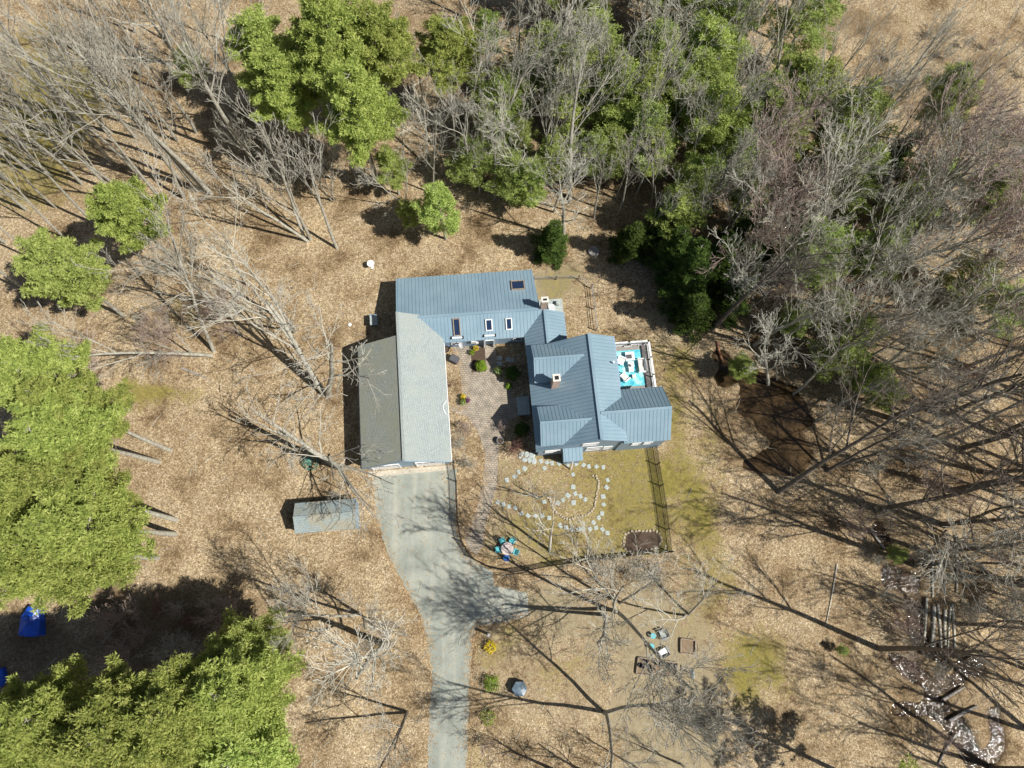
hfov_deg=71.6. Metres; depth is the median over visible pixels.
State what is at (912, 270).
bare shrub
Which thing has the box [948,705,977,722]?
log
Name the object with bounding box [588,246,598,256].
tree stump
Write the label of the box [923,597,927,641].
log
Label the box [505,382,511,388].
bush
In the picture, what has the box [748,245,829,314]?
bare tree
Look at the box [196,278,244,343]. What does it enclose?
bare tree
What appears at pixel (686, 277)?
hemlock tree
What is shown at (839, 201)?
bare tree
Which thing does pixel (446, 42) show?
pine tree
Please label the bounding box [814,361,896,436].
bare tree
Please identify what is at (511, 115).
pine tree
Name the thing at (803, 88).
pine tree
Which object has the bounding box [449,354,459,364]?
storage cube
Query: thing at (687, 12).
bare tree
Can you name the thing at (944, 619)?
log
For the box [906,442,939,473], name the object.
bare shrub
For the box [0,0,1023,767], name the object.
ground
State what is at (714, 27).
pine tree
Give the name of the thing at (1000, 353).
bare tree
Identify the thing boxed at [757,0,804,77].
bare tree
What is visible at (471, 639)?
fallen leaves
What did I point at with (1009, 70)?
bare tree
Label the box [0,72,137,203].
bare tree
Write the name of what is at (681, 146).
bare shrub
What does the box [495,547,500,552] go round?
patio chair
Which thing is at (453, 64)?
bare tree
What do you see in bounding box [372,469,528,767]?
driveway
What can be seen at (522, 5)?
bare tree
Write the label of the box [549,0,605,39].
bare tree
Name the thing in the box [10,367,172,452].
pine tree
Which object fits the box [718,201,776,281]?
hemlock tree
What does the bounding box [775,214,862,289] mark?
pine tree
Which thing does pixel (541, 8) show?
bare tree
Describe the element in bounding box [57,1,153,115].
bare tree
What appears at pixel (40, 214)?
bare tree
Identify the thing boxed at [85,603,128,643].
bare shrub
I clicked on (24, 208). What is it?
bare tree
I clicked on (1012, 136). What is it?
bare tree
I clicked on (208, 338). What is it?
bare tree
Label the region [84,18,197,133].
bare tree
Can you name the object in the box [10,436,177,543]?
pine tree
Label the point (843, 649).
pine tree
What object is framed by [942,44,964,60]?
bare shrub
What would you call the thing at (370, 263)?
bird bath
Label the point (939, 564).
bare tree
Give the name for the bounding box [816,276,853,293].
bare shrub
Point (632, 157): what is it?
bare tree
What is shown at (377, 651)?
bare tree
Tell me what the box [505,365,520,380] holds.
bush
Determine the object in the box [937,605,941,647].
log
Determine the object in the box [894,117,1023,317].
bare tree
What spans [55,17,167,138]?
bare tree
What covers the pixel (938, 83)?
bare tree
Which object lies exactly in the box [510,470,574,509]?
bare tree
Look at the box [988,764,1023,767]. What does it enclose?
bare tree
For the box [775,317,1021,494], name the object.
bare tree
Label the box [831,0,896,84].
bare tree
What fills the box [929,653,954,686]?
bare shrub
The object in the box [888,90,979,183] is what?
bare tree
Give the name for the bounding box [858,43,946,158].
bare tree
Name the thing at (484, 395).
patio circle
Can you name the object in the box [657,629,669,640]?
garden chair
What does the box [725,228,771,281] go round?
bare tree
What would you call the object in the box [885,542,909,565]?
pine tree
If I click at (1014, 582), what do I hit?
bare tree
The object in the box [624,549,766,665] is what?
bare tree
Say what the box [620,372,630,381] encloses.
armchair
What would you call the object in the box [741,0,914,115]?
bare tree
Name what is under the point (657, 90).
bare tree
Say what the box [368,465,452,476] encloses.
apron
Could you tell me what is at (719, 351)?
log
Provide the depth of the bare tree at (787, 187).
66.29 m
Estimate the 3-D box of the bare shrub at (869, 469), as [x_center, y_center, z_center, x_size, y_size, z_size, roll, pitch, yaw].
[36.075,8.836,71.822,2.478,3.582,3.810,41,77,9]
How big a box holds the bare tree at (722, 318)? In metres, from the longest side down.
23.999 x 9.495 x 8.736 m
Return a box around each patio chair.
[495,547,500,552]
[499,537,505,544]
[509,537,515,543]
[513,549,519,554]
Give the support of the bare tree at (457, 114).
on the ground
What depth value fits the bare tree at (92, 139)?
66.68 m
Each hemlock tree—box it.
[527,218,568,270]
[605,220,649,264]
[637,225,692,297]
[642,196,677,250]
[656,235,720,316]
[665,292,717,345]
[706,273,759,330]
[707,232,739,287]
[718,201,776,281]
[876,129,925,185]
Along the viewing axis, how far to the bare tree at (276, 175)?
71.43 m
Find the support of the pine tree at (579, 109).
on the ground
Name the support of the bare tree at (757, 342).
on the ground
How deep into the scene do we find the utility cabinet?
75.19 m
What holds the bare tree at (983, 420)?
on the ground
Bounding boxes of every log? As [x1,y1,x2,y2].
[181,367,205,377]
[716,341,723,363]
[825,564,837,626]
[869,529,884,548]
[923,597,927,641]
[930,605,935,646]
[931,556,933,596]
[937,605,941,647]
[938,733,956,763]
[942,686,964,700]
[943,609,946,644]
[947,606,951,647]
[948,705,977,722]
[951,604,955,647]
[954,535,958,592]
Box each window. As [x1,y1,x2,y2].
[544,450,560,452]
[581,442,598,446]
[585,446,602,450]
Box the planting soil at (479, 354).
[471,347,485,371]
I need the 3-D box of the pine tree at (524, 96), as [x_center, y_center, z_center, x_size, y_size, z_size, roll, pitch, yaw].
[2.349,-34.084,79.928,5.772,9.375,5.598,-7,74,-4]
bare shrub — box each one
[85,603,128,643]
[92,638,131,665]
[108,595,142,628]
[134,630,180,673]
[141,593,170,624]
[160,600,191,617]
[162,626,202,660]
[190,594,234,633]
[208,595,240,618]
[328,486,345,500]
[452,430,465,457]
[455,413,475,437]
[455,454,478,468]
[479,736,492,755]
[497,420,509,434]
[507,436,531,459]
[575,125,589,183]
[621,564,644,579]
[664,154,684,179]
[668,124,689,154]
[716,180,738,199]
[733,161,768,185]
[766,238,779,256]
[776,176,801,192]
[785,273,804,296]
[789,160,805,176]
[794,177,813,196]
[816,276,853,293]
[825,201,847,219]
[844,505,892,539]
[849,278,884,299]
[857,174,890,203]
[857,453,890,487]
[867,207,888,230]
[870,164,895,182]
[871,492,899,528]
[873,553,892,566]
[874,581,905,603]
[886,49,902,60]
[887,644,924,682]
[888,600,943,641]
[890,159,913,186]
[892,592,928,618]
[901,629,929,658]
[905,538,931,573]
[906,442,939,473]
[907,57,924,83]
[909,231,930,265]
[909,264,927,276]
[913,209,950,249]
[916,273,969,311]
[917,455,967,496]
[919,502,943,533]
[924,725,963,761]
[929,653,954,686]
[930,324,972,351]
[935,13,961,35]
[935,287,958,313]
[936,303,959,328]
[940,570,964,587]
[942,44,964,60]
[952,487,984,511]
[957,592,1000,626]
[960,353,996,383]
[961,29,978,46]
[967,645,1007,670]
[981,30,1000,49]
[985,590,1023,639]
[987,547,1017,561]
[997,579,1023,619]
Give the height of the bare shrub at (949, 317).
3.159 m
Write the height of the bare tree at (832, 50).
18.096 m
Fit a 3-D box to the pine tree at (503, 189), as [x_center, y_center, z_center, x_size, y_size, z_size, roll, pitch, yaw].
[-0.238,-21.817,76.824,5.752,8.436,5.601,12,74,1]
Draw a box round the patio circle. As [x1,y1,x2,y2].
[468,380,499,410]
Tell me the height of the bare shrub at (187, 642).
4.497 m
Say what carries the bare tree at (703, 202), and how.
on the ground
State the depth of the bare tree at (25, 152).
75.48 m
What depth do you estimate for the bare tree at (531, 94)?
72.94 m
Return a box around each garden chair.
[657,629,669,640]
[657,646,670,658]
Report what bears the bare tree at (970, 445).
on the ground
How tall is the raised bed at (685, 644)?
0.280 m
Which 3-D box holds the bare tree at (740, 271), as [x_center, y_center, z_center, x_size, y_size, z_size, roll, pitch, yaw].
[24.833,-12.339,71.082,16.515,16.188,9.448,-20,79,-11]
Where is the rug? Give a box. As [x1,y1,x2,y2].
[616,349,645,387]
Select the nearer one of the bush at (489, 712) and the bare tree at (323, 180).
the bush at (489, 712)
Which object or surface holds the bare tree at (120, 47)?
on the ground
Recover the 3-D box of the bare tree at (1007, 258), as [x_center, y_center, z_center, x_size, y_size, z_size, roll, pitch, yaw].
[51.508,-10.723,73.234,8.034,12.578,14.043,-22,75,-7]
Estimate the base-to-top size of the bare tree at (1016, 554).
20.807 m
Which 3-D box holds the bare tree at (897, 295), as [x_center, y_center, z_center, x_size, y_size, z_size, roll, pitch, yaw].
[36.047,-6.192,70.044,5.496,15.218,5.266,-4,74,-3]
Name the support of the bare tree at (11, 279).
on the ground
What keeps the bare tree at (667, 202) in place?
on the ground
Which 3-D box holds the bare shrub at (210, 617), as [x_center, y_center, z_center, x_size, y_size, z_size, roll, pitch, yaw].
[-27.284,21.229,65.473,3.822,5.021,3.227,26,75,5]
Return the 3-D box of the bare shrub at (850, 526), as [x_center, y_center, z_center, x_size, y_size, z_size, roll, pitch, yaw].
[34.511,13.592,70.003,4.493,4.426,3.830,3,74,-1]
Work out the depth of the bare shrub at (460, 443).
71.24 m
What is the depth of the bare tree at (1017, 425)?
72.65 m
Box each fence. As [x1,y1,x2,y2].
[453,460,674,572]
[534,274,597,330]
[654,445,672,551]
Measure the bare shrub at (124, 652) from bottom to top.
4.358 m
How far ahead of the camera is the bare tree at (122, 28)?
74.25 m
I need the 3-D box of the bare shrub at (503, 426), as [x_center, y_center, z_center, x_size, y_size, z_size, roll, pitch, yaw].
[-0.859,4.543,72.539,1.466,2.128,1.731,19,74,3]
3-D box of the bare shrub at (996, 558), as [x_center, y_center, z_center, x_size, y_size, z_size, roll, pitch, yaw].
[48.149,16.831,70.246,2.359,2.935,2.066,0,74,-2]
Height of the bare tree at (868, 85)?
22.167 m
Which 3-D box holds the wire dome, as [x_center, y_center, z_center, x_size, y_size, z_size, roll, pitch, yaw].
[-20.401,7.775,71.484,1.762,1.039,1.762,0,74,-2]
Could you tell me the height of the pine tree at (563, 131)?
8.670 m
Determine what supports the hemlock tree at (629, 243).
on the ground
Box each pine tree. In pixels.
[0,321,129,412]
[0,376,160,485]
[0,442,54,523]
[0,506,57,615]
[0,651,102,767]
[0,672,56,767]
[5,510,159,620]
[10,226,125,317]
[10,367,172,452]
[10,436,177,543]
[13,467,177,579]
[28,651,163,767]
[83,174,188,274]
[98,651,231,767]
[171,43,209,91]
[176,629,308,763]
[183,694,301,767]
[197,604,292,677]
[224,1,303,87]
[237,44,326,174]
[277,0,381,106]
[308,51,410,179]
[336,0,428,128]
[374,143,412,194]
[394,198,418,230]
[408,11,488,129]
[409,181,461,239]
[443,136,498,187]
[467,66,529,134]
[471,6,507,66]
[474,107,529,163]
[482,151,533,207]
[499,17,569,107]
[501,114,539,161]
[505,157,548,208]
[510,50,548,109]
[529,135,573,186]
[533,123,582,179]
[537,32,613,131]
[545,0,567,22]
[558,3,627,97]
[572,125,621,178]
[575,0,611,11]
[581,46,650,128]
[582,119,642,179]
[588,54,659,142]
[607,97,679,172]
[610,49,676,127]
[629,17,685,84]
[632,22,688,95]
[634,124,682,182]
[642,0,692,23]
[644,183,707,239]
[662,44,726,126]
[662,57,698,129]
[663,161,722,218]
[664,0,732,32]
[672,76,751,152]
[674,150,727,192]
[678,11,754,90]
[682,10,713,57]
[691,50,731,124]
[704,123,759,179]
[706,0,772,58]
[726,178,772,226]
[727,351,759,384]
[730,66,797,139]
[750,96,816,162]
[757,50,836,117]
[759,48,829,131]
[762,0,846,76]
[773,300,817,339]
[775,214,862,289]
[802,244,851,283]
[805,328,867,383]
[807,74,899,161]
[808,280,860,331]
[810,55,851,121]
[813,139,892,224]
[833,311,889,362]
[834,642,849,657]
[840,359,894,398]
[846,229,907,278]
[850,220,914,280]
[862,377,909,414]
[870,181,940,234]
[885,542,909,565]
[898,752,921,767]
[900,153,965,205]
[912,59,984,145]
[935,248,1006,307]
[948,164,1023,230]
[978,277,1023,339]
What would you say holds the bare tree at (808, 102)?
on the ground
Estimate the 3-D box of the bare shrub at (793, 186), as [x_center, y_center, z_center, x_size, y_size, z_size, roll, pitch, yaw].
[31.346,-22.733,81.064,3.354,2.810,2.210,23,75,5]
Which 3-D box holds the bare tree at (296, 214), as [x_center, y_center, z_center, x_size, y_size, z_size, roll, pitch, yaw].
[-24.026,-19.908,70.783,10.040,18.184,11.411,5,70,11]
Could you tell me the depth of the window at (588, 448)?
71.49 m
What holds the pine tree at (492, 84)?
on the ground
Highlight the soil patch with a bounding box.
[711,350,813,475]
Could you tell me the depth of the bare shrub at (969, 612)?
67.80 m
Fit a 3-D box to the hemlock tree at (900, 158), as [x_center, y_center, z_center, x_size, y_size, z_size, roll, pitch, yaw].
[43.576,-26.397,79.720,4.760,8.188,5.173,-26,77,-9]
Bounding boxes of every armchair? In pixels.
[617,355,625,366]
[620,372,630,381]
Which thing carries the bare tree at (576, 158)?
on the ground
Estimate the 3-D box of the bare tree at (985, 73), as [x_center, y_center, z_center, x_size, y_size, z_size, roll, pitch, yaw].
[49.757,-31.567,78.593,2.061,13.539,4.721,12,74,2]
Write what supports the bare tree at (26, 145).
on the ground
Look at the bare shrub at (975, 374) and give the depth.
74.75 m
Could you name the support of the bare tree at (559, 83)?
on the ground
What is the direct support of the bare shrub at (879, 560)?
on the ground
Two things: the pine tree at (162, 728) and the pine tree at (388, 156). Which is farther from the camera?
the pine tree at (388, 156)
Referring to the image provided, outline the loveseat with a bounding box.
[636,358,646,373]
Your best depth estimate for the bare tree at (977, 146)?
73.38 m
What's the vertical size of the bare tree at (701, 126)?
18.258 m
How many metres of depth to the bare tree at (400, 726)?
57.21 m
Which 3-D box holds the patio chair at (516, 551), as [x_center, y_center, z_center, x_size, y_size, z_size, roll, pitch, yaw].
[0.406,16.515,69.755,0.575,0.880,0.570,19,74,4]
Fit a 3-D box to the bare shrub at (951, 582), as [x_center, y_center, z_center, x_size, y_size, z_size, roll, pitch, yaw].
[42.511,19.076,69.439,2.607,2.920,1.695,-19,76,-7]
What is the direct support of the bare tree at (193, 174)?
on the ground
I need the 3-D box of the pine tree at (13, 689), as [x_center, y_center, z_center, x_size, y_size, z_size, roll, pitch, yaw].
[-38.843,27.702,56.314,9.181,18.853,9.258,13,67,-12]
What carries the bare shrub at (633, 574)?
on the ground
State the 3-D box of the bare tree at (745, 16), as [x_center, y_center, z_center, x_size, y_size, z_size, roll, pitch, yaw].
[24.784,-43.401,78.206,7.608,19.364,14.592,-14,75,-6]
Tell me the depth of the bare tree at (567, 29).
70.93 m
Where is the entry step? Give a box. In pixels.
[516,396,529,415]
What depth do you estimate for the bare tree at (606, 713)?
48.72 m
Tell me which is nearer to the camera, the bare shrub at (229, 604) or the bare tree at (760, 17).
the bare shrub at (229, 604)
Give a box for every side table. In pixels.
[625,352,634,360]
[627,361,633,367]
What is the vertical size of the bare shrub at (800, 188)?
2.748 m
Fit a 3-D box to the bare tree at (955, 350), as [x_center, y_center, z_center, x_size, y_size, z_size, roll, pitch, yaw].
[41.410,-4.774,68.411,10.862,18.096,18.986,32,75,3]
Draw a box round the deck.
[615,340,656,389]
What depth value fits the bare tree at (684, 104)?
71.80 m
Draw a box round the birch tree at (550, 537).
[524,486,577,551]
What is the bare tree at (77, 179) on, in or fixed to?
on the ground
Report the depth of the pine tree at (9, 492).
52.50 m
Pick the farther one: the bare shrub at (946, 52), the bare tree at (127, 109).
the bare shrub at (946, 52)
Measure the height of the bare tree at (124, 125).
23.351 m
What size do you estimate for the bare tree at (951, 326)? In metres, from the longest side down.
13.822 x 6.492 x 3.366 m
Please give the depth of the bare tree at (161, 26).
73.79 m
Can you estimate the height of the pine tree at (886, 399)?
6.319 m
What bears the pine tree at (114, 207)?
on the ground
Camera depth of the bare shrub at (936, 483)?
70.79 m
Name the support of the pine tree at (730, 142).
on the ground
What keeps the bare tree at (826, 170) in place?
on the ground
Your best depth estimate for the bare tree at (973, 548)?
60.40 m
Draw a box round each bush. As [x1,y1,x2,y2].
[475,360,486,371]
[479,708,496,726]
[483,674,499,692]
[484,640,497,654]
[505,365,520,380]
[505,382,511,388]
[514,421,529,436]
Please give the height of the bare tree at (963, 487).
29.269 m
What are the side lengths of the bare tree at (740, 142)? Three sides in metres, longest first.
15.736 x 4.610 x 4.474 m
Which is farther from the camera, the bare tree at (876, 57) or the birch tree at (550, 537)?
the bare tree at (876, 57)
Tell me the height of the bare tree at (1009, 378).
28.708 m
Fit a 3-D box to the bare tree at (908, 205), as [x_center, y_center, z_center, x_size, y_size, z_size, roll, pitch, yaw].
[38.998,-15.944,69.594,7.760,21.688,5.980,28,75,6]
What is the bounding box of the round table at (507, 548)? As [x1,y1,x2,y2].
[501,542,513,554]
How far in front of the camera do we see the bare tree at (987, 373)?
69.94 m
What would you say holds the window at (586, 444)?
in the house
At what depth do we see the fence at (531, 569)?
69.50 m
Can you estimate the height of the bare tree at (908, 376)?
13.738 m
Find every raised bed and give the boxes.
[635,657,678,677]
[680,638,695,654]
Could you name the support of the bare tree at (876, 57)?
on the ground
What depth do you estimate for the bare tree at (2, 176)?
79.02 m
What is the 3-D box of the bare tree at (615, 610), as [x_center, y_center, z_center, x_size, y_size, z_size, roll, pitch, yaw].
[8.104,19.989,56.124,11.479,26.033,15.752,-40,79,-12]
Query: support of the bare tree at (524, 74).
on the ground
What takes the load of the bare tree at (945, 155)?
on the ground
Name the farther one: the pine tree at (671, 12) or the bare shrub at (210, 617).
the pine tree at (671, 12)
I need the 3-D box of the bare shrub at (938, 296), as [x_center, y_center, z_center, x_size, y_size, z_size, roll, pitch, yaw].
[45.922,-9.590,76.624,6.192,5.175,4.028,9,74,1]
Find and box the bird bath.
[367,260,373,268]
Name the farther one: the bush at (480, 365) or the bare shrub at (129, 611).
the bush at (480, 365)
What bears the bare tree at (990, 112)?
on the ground
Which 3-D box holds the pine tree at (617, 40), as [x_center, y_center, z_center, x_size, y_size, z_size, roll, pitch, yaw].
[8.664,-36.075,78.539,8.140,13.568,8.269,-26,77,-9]
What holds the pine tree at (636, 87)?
on the ground
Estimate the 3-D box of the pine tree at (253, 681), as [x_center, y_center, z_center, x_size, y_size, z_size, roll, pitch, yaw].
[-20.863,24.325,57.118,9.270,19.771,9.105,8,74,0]
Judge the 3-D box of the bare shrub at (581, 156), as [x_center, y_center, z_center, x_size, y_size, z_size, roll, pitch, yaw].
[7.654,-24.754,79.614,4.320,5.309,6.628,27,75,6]
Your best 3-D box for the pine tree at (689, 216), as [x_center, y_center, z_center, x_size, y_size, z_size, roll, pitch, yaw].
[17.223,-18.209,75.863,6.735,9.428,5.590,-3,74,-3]
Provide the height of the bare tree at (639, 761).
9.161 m
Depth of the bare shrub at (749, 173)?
78.62 m
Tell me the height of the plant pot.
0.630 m
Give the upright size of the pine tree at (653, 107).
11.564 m
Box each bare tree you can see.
[0,0,75,123]
[0,0,112,163]
[0,0,163,201]
[0,0,211,194]
[0,16,141,179]
[0,17,84,140]
[0,19,112,134]
[0,39,106,184]
[0,49,71,162]
[0,60,93,223]
[0,61,83,184]
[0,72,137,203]
[0,91,50,135]
[0,121,29,148]
[0,127,52,176]
[0,145,56,207]
[0,146,30,171]
[0,148,66,238]
[0,173,7,181]
[0,186,27,210]
[0,226,26,248]
[0,270,30,293]
[1,72,35,115]
[4,8,205,192]
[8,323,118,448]
[9,0,137,139]
[16,0,167,159]
[16,143,215,382]
[24,0,180,179]
[44,0,178,141]
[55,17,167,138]
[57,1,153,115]
[65,13,197,191]
[71,212,218,324]
[76,0,141,75]
[83,43,183,198]
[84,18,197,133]
[92,0,158,89]
[104,0,192,64]
[116,0,271,121]
[117,0,136,32]
[125,0,253,159]
[125,292,198,368]
[137,0,181,64]
[143,251,230,308]
[151,0,224,100]
[153,0,172,43]
[155,0,206,77]
[162,0,234,79]
[169,162,312,340]
[179,258,388,423]
[180,84,311,242]
[192,200,247,285]
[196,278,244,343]
[211,106,272,182]
[226,82,287,170]
[230,157,270,200]
[235,366,414,541]
[244,123,299,212]
[258,120,343,179]
[263,550,410,669]
[270,118,294,155]
[272,94,346,249]
[277,120,312,169]
[299,136,344,201]
[300,608,418,725]
[335,142,357,184]
[350,130,430,215]
[356,703,421,767]
[392,4,485,170]
[394,104,430,171]
[404,95,446,181]
[408,59,482,185]
[413,49,461,154]
[437,0,599,109]
[446,116,491,194]
[462,2,541,137]
[463,21,614,185]
[466,71,595,192]
[469,103,507,199]
[472,87,502,147]
[488,7,600,150]
[510,53,559,144]
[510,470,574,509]
[512,0,525,52]
[512,0,602,126]
[528,0,546,39]
[529,17,583,129]
[529,41,596,153]
[530,147,595,234]
[537,0,564,25]
[537,512,698,624]
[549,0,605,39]
[553,130,616,212]
[557,0,648,202]
[562,3,601,102]
[562,7,615,122]
[571,601,634,689]
[577,524,761,767]
[585,648,784,767]
[587,127,634,218]
[588,0,702,49]
[605,2,681,129]
[611,131,664,214]
[616,120,649,199]
[619,113,673,209]
[620,3,700,125]
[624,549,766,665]
[624,743,659,767]
[627,0,750,60]
[630,0,733,38]
[631,71,675,179]
[632,0,647,22]
[633,0,695,86]
[635,104,677,197]
[636,16,737,146]
[641,0,785,28]
[643,175,696,236]
[662,150,763,213]
[664,57,708,147]
[676,759,697,767]
[681,173,724,242]
[686,75,740,158]
[695,129,836,277]
[698,114,770,209]
[703,100,813,211]
[705,0,760,39]
[707,182,871,299]
[708,65,839,207]
[708,127,760,203]
[710,181,879,330]
[712,38,825,151]
[718,148,782,233]
[721,132,819,232]
[725,99,913,245]
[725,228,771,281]
[725,246,812,312]
[730,304,799,385]
[731,0,774,73]
[731,1,775,30]
[731,62,859,152]
[733,11,809,86]
[734,0,788,41]
[736,0,787,85]
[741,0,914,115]
[742,251,822,333]
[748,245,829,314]
[752,268,851,375]
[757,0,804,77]
[762,148,828,201]
[773,255,866,347]
[774,220,848,310]
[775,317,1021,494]
[778,139,884,229]
[790,99,906,208]
[792,299,877,394]
[797,121,1009,306]
[802,2,964,158]
[804,103,897,206]
[804,106,992,240]
[804,269,973,394]
[807,277,921,368]
[808,0,868,65]
[810,233,973,351]
[811,266,914,336]
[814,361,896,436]
[822,74,1023,235]
[822,86,920,178]
[825,368,1010,472]
[828,278,1005,367]
[829,181,948,294]
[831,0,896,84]
[850,49,925,151]
[853,307,979,366]
[856,338,947,407]
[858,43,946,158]
[861,38,944,141]
[861,184,988,352]
[862,33,896,80]
[862,183,1023,290]
[869,269,939,329]
[870,53,970,175]
[871,212,1018,296]
[873,409,1023,521]
[874,143,1023,235]
[876,592,1023,725]
[879,0,967,110]
[881,254,1003,338]
[885,97,1023,224]
[886,303,1023,453]
[887,57,1023,181]
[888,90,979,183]
[889,210,1023,406]
[893,117,1023,229]
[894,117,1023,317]
[897,1,975,99]
[905,209,1017,316]
[909,494,1023,618]
[911,118,1023,194]
[912,0,1023,143]
[915,273,1023,374]
[917,264,1005,350]
[918,84,1023,213]
[919,94,950,131]
[922,130,998,180]
[922,399,1023,448]
[924,472,1023,575]
[934,142,1015,218]
[937,120,1023,240]
[937,365,1023,428]
[938,47,1006,127]
[939,184,1023,341]
[940,476,1023,571]
[942,339,1023,416]
[943,345,1023,395]
[944,161,1023,257]
[948,389,1023,493]
[949,575,1023,578]
[955,125,1022,185]
[956,429,1023,451]
[956,599,1023,667]
[958,54,1022,170]
[961,42,1023,138]
[963,320,1023,382]
[970,206,1023,300]
[972,308,1022,337]
[982,441,1023,478]
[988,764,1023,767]
[993,119,1023,164]
[995,384,1023,435]
[995,552,1023,557]
[1007,578,1023,587]
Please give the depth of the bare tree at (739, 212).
71.59 m
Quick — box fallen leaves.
[44,246,1012,767]
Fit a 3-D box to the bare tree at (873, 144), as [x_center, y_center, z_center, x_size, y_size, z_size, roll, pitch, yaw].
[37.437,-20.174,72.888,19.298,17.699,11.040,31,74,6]
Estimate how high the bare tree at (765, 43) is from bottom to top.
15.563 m
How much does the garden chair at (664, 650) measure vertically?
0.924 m
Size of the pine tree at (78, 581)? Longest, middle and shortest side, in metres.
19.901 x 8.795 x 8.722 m
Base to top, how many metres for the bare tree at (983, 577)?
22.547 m
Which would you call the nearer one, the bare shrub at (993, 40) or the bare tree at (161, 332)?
the bare tree at (161, 332)
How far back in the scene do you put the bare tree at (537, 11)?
78.54 m
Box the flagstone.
[528,452,535,457]
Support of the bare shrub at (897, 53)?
on the ground
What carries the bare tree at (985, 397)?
on the ground
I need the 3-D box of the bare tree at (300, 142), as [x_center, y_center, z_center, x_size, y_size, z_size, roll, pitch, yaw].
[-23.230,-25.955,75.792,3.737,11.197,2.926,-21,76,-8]
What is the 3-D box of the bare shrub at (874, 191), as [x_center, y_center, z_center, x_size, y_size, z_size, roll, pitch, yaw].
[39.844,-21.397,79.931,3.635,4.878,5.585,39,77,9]
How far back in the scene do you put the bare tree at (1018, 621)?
59.59 m
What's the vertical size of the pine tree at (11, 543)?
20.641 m
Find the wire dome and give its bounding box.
[302,453,318,469]
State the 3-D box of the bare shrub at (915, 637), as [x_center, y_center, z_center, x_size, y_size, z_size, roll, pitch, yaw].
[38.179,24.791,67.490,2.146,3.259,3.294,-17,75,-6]
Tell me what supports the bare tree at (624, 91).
on the ground
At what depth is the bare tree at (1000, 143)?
73.34 m
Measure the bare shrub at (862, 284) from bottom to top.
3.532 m
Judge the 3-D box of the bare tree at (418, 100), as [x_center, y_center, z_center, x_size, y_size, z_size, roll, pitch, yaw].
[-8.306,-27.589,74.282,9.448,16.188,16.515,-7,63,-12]
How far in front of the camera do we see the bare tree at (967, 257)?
69.87 m
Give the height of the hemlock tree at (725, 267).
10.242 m
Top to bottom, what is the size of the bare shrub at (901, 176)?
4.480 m
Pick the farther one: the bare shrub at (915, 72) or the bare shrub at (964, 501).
the bare shrub at (915, 72)
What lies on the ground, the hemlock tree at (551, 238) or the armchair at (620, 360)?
the hemlock tree at (551, 238)
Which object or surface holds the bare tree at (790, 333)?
on the ground
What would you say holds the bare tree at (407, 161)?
on the ground
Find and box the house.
[357,270,671,470]
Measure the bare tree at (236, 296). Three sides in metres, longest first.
18.500 x 16.987 x 9.718 m
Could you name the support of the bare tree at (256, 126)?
on the ground
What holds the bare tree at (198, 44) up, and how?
on the ground
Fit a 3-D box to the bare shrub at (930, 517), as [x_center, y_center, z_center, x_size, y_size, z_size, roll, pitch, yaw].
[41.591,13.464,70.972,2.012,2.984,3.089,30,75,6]
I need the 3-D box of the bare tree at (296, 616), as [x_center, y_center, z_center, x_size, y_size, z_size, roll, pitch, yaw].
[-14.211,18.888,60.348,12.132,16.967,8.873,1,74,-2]
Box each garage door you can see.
[371,464,401,470]
[415,462,444,466]
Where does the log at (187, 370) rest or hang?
on the ground
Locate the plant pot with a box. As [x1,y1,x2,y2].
[497,437,503,443]
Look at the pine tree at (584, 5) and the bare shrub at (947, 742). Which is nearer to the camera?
the bare shrub at (947, 742)
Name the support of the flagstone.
on the ground
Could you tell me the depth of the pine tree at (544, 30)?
76.06 m
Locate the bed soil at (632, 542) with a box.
[625,531,659,550]
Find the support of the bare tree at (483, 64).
on the ground
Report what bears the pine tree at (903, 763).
on the ground
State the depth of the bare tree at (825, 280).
70.03 m
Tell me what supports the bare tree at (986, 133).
on the ground
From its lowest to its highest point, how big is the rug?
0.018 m
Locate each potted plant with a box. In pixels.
[459,397,466,405]
[494,366,502,374]
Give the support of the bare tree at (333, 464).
on the ground
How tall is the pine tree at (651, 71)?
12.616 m
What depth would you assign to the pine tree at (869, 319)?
71.20 m
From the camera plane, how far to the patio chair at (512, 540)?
70.00 m
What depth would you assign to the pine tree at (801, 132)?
75.72 m
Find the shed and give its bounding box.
[293,498,358,533]
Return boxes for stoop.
[539,299,562,311]
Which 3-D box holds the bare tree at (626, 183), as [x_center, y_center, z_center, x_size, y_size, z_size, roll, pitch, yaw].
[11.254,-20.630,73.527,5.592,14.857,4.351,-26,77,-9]
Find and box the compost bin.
[511,680,526,695]
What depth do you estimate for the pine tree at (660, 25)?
73.47 m
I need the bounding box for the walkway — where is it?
[450,344,517,554]
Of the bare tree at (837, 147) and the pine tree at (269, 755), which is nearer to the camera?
the pine tree at (269, 755)
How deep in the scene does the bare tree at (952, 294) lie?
64.18 m
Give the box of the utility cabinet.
[369,314,377,326]
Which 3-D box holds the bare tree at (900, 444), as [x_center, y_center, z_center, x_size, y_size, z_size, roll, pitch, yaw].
[36.736,5.488,66.328,8.625,18.094,8.902,11,59,-17]
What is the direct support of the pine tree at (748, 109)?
on the ground
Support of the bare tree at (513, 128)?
on the ground
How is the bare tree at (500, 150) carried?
on the ground
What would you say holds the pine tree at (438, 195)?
on the ground
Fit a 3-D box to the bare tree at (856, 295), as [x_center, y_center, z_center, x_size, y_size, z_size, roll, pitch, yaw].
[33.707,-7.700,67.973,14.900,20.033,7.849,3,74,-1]
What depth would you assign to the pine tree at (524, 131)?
76.18 m
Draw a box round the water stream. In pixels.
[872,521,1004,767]
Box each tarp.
[0,667,7,686]
[18,605,45,636]
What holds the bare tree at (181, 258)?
on the ground

